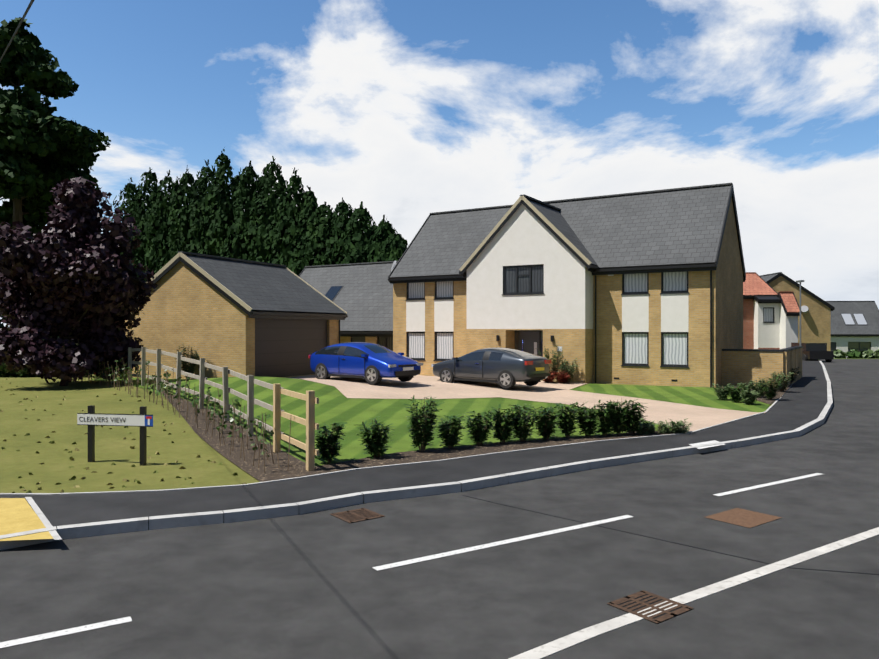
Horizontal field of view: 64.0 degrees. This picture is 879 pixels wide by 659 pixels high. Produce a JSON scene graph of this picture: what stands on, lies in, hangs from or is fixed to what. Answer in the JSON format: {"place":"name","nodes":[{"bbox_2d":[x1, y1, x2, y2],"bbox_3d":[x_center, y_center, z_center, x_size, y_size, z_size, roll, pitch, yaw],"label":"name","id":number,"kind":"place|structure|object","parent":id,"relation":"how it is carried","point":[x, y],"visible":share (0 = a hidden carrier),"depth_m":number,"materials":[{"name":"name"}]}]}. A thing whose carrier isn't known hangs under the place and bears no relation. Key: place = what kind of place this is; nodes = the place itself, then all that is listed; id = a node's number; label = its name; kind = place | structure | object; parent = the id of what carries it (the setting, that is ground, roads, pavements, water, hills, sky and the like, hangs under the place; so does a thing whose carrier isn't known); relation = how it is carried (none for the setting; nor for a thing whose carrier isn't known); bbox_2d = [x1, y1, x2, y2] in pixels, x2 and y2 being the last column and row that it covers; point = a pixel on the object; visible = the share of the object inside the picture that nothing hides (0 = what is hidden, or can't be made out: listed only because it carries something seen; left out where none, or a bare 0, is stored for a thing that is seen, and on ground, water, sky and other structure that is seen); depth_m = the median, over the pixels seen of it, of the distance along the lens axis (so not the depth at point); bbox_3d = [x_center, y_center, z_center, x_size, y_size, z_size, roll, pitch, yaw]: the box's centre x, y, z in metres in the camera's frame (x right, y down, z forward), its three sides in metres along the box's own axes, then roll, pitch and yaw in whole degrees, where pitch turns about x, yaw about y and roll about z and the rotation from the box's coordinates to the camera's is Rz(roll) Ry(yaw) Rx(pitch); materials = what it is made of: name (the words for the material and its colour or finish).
{"place":"outdoors","nodes":[
{"label":"outdoors","id":0,"kind":"place"},
{"bbox_2d":[0,0,33,61],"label":"overhead cable","id":1,"kind":"object","parent":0,"point":[22,19],"visible":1,"depth_m":3.81,"materials":[{"name":"black plastic"}]},
{"bbox_2d":[0,498,53,540],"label":"tactile paving","id":2,"kind":"structure","parent":0,"point":[17,515],"depth_m":8.21,"materials":[{"name":"yellow concrete"}]},
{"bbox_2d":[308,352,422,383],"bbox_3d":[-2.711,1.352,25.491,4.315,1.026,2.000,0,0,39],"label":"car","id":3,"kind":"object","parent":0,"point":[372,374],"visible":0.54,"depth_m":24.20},
{"bbox_2d":[0,371,774,492],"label":"garden ground","id":4,"kind":"structure","parent":0,"point":[187,446],"depth_m":12.96,"materials":[{"name":"green plant"}]},
{"bbox_2d":[0,313,62,373],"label":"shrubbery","id":5,"kind":"object","parent":4,"relation":"on","point":[4,318],"depth_m":29.22,"materials":[{"name":"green plant"}]},
{"bbox_2d":[0,362,95,376],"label":"young hedge","id":6,"kind":"object","parent":4,"relation":"on","point":[4,372],"visible":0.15,"depth_m":27.38,"materials":[{"name":"green plant"}]},
{"bbox_2d":[0,177,157,385],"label":"purple plum tree","id":7,"kind":"object","parent":4,"relation":"on","point":[73,282],"visible":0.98,"depth_m":22.32,"materials":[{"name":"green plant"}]},
{"bbox_2d":[77,405,152,465],"bbox_3d":[-5.342,1.859,11.633,1.377,1.180,0.098,0,0,10],"label":"street sign","id":8,"kind":"object","parent":4,"relation":"on","point":[143,420],"visible":0.71,"depth_m":11.59,"materials":[{"name":"white plastic"}]},
{"bbox_2d":[79,417,125,421],"bbox_3d":[-5.572,1.489,11.621,0.857,0.080,0.001,0,0,10],"label":"sign lettering","id":9,"kind":"object","parent":8,"relation":"attached to","point":[102,419],"visible":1,"depth_m":11.63,"materials":[{"name":"black paint"}]},
{"bbox_2d":[0,382,246,492],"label":"fallen leaves","id":10,"kind":"object","parent":4,"relation":"on","point":[124,479],"depth_m":11.66,"materials":[{"name":"green"}]},
{"bbox_2d":[145,165,201,279],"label":"leylandii","id":11,"kind":"object","parent":4,"relation":"on","point":[176,227],"visible":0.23,"depth_m":60.99,"materials":[{"name":"green plant"}]},
{"bbox_2d":[81,358,294,472],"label":"hedge plants","id":12,"kind":"object","parent":4,"relation":"on","point":[232,421],"visible":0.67,"depth_m":15.18,"materials":[{"name":"green plant"}]},
{"bbox_2d":[177,159,217,254],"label":"leylandii","id":13,"kind":"object","parent":4,"relation":"on","point":[194,222],"visible":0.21,"depth_m":59.61,"materials":[{"name":"green plant"}]},
{"bbox_2d":[96,347,318,470],"bbox_3d":[-7.126,1.541,18.733,0.666,2.015,18.576,0,0,-35],"label":"fence","id":14,"kind":"object","parent":4,"relation":"on","point":[311,400],"visible":0.65,"depth_m":14.29,"materials":[{"name":"brown wood"}]},
{"bbox_2d":[195,149,241,257],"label":"leylandii","id":15,"kind":"object","parent":4,"relation":"on","point":[214,218],"visible":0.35,"depth_m":57.68,"materials":[{"name":"green plant"}]},
{"bbox_2d":[125,251,347,378],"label":"double garage","id":16,"kind":"structure","parent":4,"relation":"on","point":[254,318],"depth_m":26.56,"materials":[{"name":"brick"}]},
{"bbox_2d":[227,168,247,212],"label":"leylandii","id":17,"kind":"object","parent":4,"relation":"on","point":[237,178],"visible":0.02,"depth_m":61.66,"materials":[{"name":"green plant"}]},
{"bbox_2d":[161,389,315,481],"bbox_3d":[-5.438,1.976,16.293,1.120,0.505,13.275,0,0,-30],"label":"mulch bed","id":18,"kind":"object","parent":4,"relation":"on","point":[297,467],"visible":0.65,"depth_m":12.79,"materials":[{"name":"brown soil"}]},
{"bbox_2d":[218,161,264,259],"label":"leylandii","id":19,"kind":"object","parent":4,"relation":"on","point":[240,218],"visible":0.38,"depth_m":56.22,"materials":[{"name":"green plant"}]},
{"bbox_2d":[238,156,287,263],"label":"leylandii","id":20,"kind":"object","parent":4,"relation":"on","point":[263,245],"visible":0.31,"depth_m":54.72,"materials":[{"name":"green plant"}]},
{"bbox_2d":[262,167,310,268],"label":"leylandii","id":21,"kind":"object","parent":4,"relation":"on","point":[294,185],"visible":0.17,"depth_m":53.09,"materials":[{"name":"green plant"}]},
{"bbox_2d":[285,186,332,275],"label":"leylandii","id":22,"kind":"object","parent":4,"relation":"on","point":[309,206],"visible":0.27,"depth_m":52.29,"materials":[{"name":"green plant"}]},
{"bbox_2d":[297,201,338,265],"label":"leylandii","id":23,"kind":"object","parent":4,"relation":"on","point":[323,211],"visible":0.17,"depth_m":51.41,"materials":[{"name":"green plant"}]},
{"bbox_2d":[314,197,357,265],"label":"leylandii","id":24,"kind":"object","parent":4,"relation":"on","point":[337,223],"visible":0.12,"depth_m":50.61,"materials":[{"name":"green plant"}]},
{"bbox_2d":[299,261,397,350],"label":"house","id":25,"kind":"structure","parent":4,"relation":"on","point":[361,294],"depth_m":38.38,"materials":[{"name":"grey tile"}]},
{"bbox_2d":[325,201,377,264],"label":"leylandii","id":26,"kind":"object","parent":4,"relation":"on","point":[362,229],"visible":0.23,"depth_m":49.08,"materials":[{"name":"green plant"}]},
{"bbox_2d":[362,215,399,261],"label":"leylandii","id":27,"kind":"object","parent":4,"relation":"on","point":[383,229],"visible":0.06,"depth_m":48.42,"materials":[{"name":"green plant"}]},
{"bbox_2d":[92,376,686,465],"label":"lawn","id":28,"kind":"structure","parent":4,"relation":"on","point":[335,405],"depth_m":18.16,"materials":[{"name":"green plant"}]},
{"bbox_2d":[373,229,407,261],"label":"leylandii","id":29,"kind":"object","parent":4,"relation":"on","point":[391,252],"visible":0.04,"depth_m":47.60,"materials":[{"name":"green plant"}]},
{"bbox_2d":[0,385,791,494],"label":"footway edging","id":30,"kind":"object","parent":4,"relation":"on","point":[356,468],"visible":0.27,"depth_m":10.97,"materials":[{"name":"concrete"}]},
{"bbox_2d":[95,345,799,434],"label":"shrubs","id":31,"kind":"object","parent":4,"relation":"on","point":[767,389],"visible":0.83,"depth_m":22.38,"materials":[{"name":"green plant"}]},
{"bbox_2d":[315,395,647,463],"bbox_3d":[1.024,1.751,13.525,7.281,1.061,1.089,0,0,-28],"label":"shrub bed","id":32,"kind":"object","parent":4,"relation":"on","point":[617,417],"visible":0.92,"depth_m":13.68,"materials":[{"name":"green plant"}]},
{"bbox_2d":[303,431,677,475],"bbox_3d":[1.350,2.228,13.382,8.749,0.001,1.129,0,0,-31],"label":"mulch bed","id":33,"kind":"object","parent":4,"relation":"on","point":[425,455],"visible":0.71,"depth_m":12.74,"materials":[{"name":"brown soil"}]},
{"bbox_2d":[285,375,765,431],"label":"drive paving","id":34,"kind":"structure","parent":4,"relation":"on","point":[423,386],"depth_m":22.63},
{"bbox_2d":[310,342,420,377],"bbox_3d":[-2.728,1.069,25.466,4.212,1.222,1.798,0,0,39],"label":"car","id":35,"kind":"object","parent":34,"relation":"on","point":[333,356],"visible":0.75,"depth_m":24.76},
{"bbox_2d":[433,347,548,381],"bbox_3d":[1.838,1.265,26.163,4.410,1.216,1.718,0,0,41],"label":"car","id":36,"kind":"object","parent":34,"relation":"on","point":[496,361],"visible":0.79,"depth_m":25.12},
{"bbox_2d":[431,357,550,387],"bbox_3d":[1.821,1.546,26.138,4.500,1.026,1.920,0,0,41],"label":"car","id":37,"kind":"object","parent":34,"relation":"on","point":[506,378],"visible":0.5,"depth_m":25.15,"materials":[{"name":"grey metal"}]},
{"bbox_2d":[388,183,745,387],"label":"house","id":38,"kind":"structure","parent":4,"relation":"on","point":[641,288],"depth_m":29.52,"materials":[{"name":"brick"}]},
{"bbox_2d":[570,384,768,411],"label":"lawn","id":39,"kind":"structure","parent":4,"relation":"on","point":[702,396],"depth_m":23.93,"materials":[{"name":"green plant"}]},
{"bbox_2d":[719,384,791,403],"bbox_3d":[13.010,2.211,28.643,2.400,0.029,16.610,0,0,30],"label":"mulch bed","id":40,"kind":"object","parent":4,"relation":"on","point":[777,397],"visible":0.21,"depth_m":22.98,"materials":[{"name":"brown soil"}]},
{"bbox_2d":[722,346,802,385],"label":"brick garden wall","id":41,"kind":"structure","parent":4,"relation":"on","point":[739,366],"depth_m":27.52,"materials":[{"name":"brown brick"}]},
{"bbox_2d":[796,280,803,345],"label":"lamp column","id":42,"kind":"structure","parent":4,"relation":"on","point":[799,281],"depth_m":37.62,"materials":[{"name":"silver metal"}]},
{"bbox_2d":[0,359,828,529],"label":"footway asphalt","id":43,"kind":"structure","parent":0,"point":[802,401],"depth_m":10.77,"materials":[{"name":"grey asphalt"}]},
{"bbox_2d":[25,497,61,539],"bbox_3d":[-4.768,2.229,8.420,0.070,0.001,2.424,0,0,-37],"label":"white border line","id":44,"kind":"object","parent":43,"relation":"on","point":[43,518],"visible":0.8,"depth_m":8.34,"materials":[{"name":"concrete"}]},
{"bbox_2d":[689,440,724,448],"bbox_3d":[5.196,2.232,13.659,1.188,0.001,0.438,0,0,-36],"label":"white service cover","id":45,"kind":"object","parent":43,"relation":"on","point":[707,442],"visible":0.6,"depth_m":13.64,"materials":[{"name":"metal"}]},
{"bbox_2d":[0,359,878,658],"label":"road asphalt","id":46,"kind":"structure","parent":0,"point":[312,585],"depth_m":6.80,"materials":[{"name":"grey asphalt"}]},
{"bbox_2d":[0,616,131,647],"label":"line","id":47,"kind":"object","parent":46,"relation":"on","point":[62,632],"visible":1,"depth_m":5.44,"materials":[{"name":"paint"}]},
{"bbox_2d":[331,508,383,522],"bbox_3d":[-1.038,2.342,8.868,0.510,0.005,0.510,0,0,-37],"label":"gully grate","id":48,"kind":"object","parent":46,"relation":"on","point":[355,515],"visible":0.96,"depth_m":8.86,"materials":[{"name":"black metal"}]},
{"bbox_2d":[372,515,632,570],"bbox_3d":[0.884,2.344,7.864,3.619,0.001,0.110,0,0,-33],"label":"line","id":49,"kind":"object","parent":46,"relation":"on","point":[401,563],"visible":1,"depth_m":7.67,"materials":[{"name":"paint"}]},
{"bbox_2d":[607,590,692,622],"bbox_3d":[1.781,2.342,5.958,0.510,0.005,0.510,0,0,-37],"label":"gully grate","id":50,"kind":"object","parent":46,"relation":"on","point":[634,603],"visible":0.96,"depth_m":5.96,"materials":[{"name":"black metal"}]},
{"bbox_2d":[462,495,878,574],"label":"tar joint line","id":51,"kind":"object","parent":46,"relation":"on","point":[679,543],"visible":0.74,"depth_m":7.67,"materials":[{"name":"black asphalt"}]},
{"bbox_2d":[509,527,878,658],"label":"road line","id":52,"kind":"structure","parent":46,"relation":"on","point":[562,643],"depth_m":6.17,"materials":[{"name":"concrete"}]},
{"bbox_2d":[706,508,781,527],"bbox_3d":[3.785,2.342,8.772,0.760,0.001,0.600,0,0,-37],"label":"manhole cover","id":53,"kind":"object","parent":46,"relation":"on","point":[743,517],"visible":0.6,"depth_m":8.76,"materials":[{"name":"metal"}]},
{"bbox_2d":[713,473,821,495],"bbox_3d":[5.056,2.344,10.692,2.765,0.001,0.110,0,0,-33],"label":"line","id":54,"kind":"object","parent":46,"relation":"on","point":[763,485],"visible":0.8,"depth_m":10.63,"materials":[{"name":"paint"}]},
{"bbox_2d":[0,0,878,327],"label":"sky","id":55,"kind":"structure","parent":0,"point":[409,110],"materials":[{"name":"blue"}]},
{"bbox_2d":[148,358,876,529],"bbox_3d":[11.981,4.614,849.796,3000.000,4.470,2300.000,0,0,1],"label":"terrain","id":56,"kind":"structure","parent":0,"point":[672,456],"depth_m":88.70,"materials":[{"name":"green plant"}]},
{"bbox_2d":[0,17,110,369],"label":"cedar tree","id":57,"kind":"object","parent":56,"relation":"on","point":[44,151],"visible":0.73,"depth_m":30.88,"materials":[{"name":"green plant"}]},
{"bbox_2d":[110,177,143,259],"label":"leylandii","id":58,"kind":"object","parent":56,"relation":"on","point":[130,189],"visible":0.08,"depth_m":66.82,"materials":[{"name":"green plant"}]},
{"bbox_2d":[118,167,164,328],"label":"leylandii","id":59,"kind":"object","parent":56,"relation":"on","point":[146,187],"visible":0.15,"depth_m":65.12,"materials":[{"name":"green plant"}]},
{"bbox_2d":[135,170,182,280],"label":"leylandii","id":60,"kind":"object","parent":56,"relation":"on","point":[152,240],"visible":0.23,"depth_m":62.93,"materials":[{"name":"green plant"}]},
{"bbox_2d":[0,360,832,549],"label":"kerb","id":61,"kind":"structure","parent":56,"relation":"on","point":[73,531],"depth_m":9.56,"materials":[{"name":"concrete"}]},
{"bbox_2d":[743,272,777,348],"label":"house","id":62,"kind":"structure","parent":56,"relation":"on","point":[754,283],"depth_m":56.54,"materials":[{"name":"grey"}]},
{"bbox_2d":[753,295,780,348],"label":"rendered wall","id":63,"kind":"structure","parent":62,"relation":"attached to","point":[766,321],"depth_m":55.72,"materials":[{"name":"white paint"}]},
{"bbox_2d":[760,272,834,350],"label":"house","id":64,"kind":"structure","parent":56,"relation":"on","point":[816,323],"depth_m":66.39,"materials":[{"name":"brick"}]},
{"bbox_2d":[801,306,808,312],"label":"satellite dish","id":65,"kind":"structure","parent":64,"relation":"attached to","point":[804,309],"depth_m":66.07,"materials":[{"name":"grey metal"}]},
{"bbox_2d":[791,343,833,361],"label":"parked car","id":66,"kind":"object","parent":56,"relation":"on","point":[814,351],"visible":0.56,"depth_m":50.63,"materials":[{"name":"black paint"}]},
{"bbox_2d":[826,301,878,357],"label":"house","id":67,"kind":"structure","parent":56,"relation":"on","point":[846,338],"depth_m":95.17,"materials":[{"name":"grey"}]},
{"bbox_2d":[841,313,867,324],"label":"skylights","id":68,"kind":"object","parent":67,"relation":"on","point":[860,319],"visible":1,"depth_m":96.16,"materials":[{"name":"grey glass"}]},
{"bbox_2d":[833,349,878,358],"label":"hedge","id":69,"kind":"object","parent":56,"relation":"on","point":[852,353],"visible":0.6,"depth_m":89.54,"materials":[{"name":"green plant"}]},
{"bbox_2d":[777,291,801,348],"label":"house","id":70,"kind":"structure","parent":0,"point":[789,310],"depth_m":54.74,"materials":[{"name":"white paint"}]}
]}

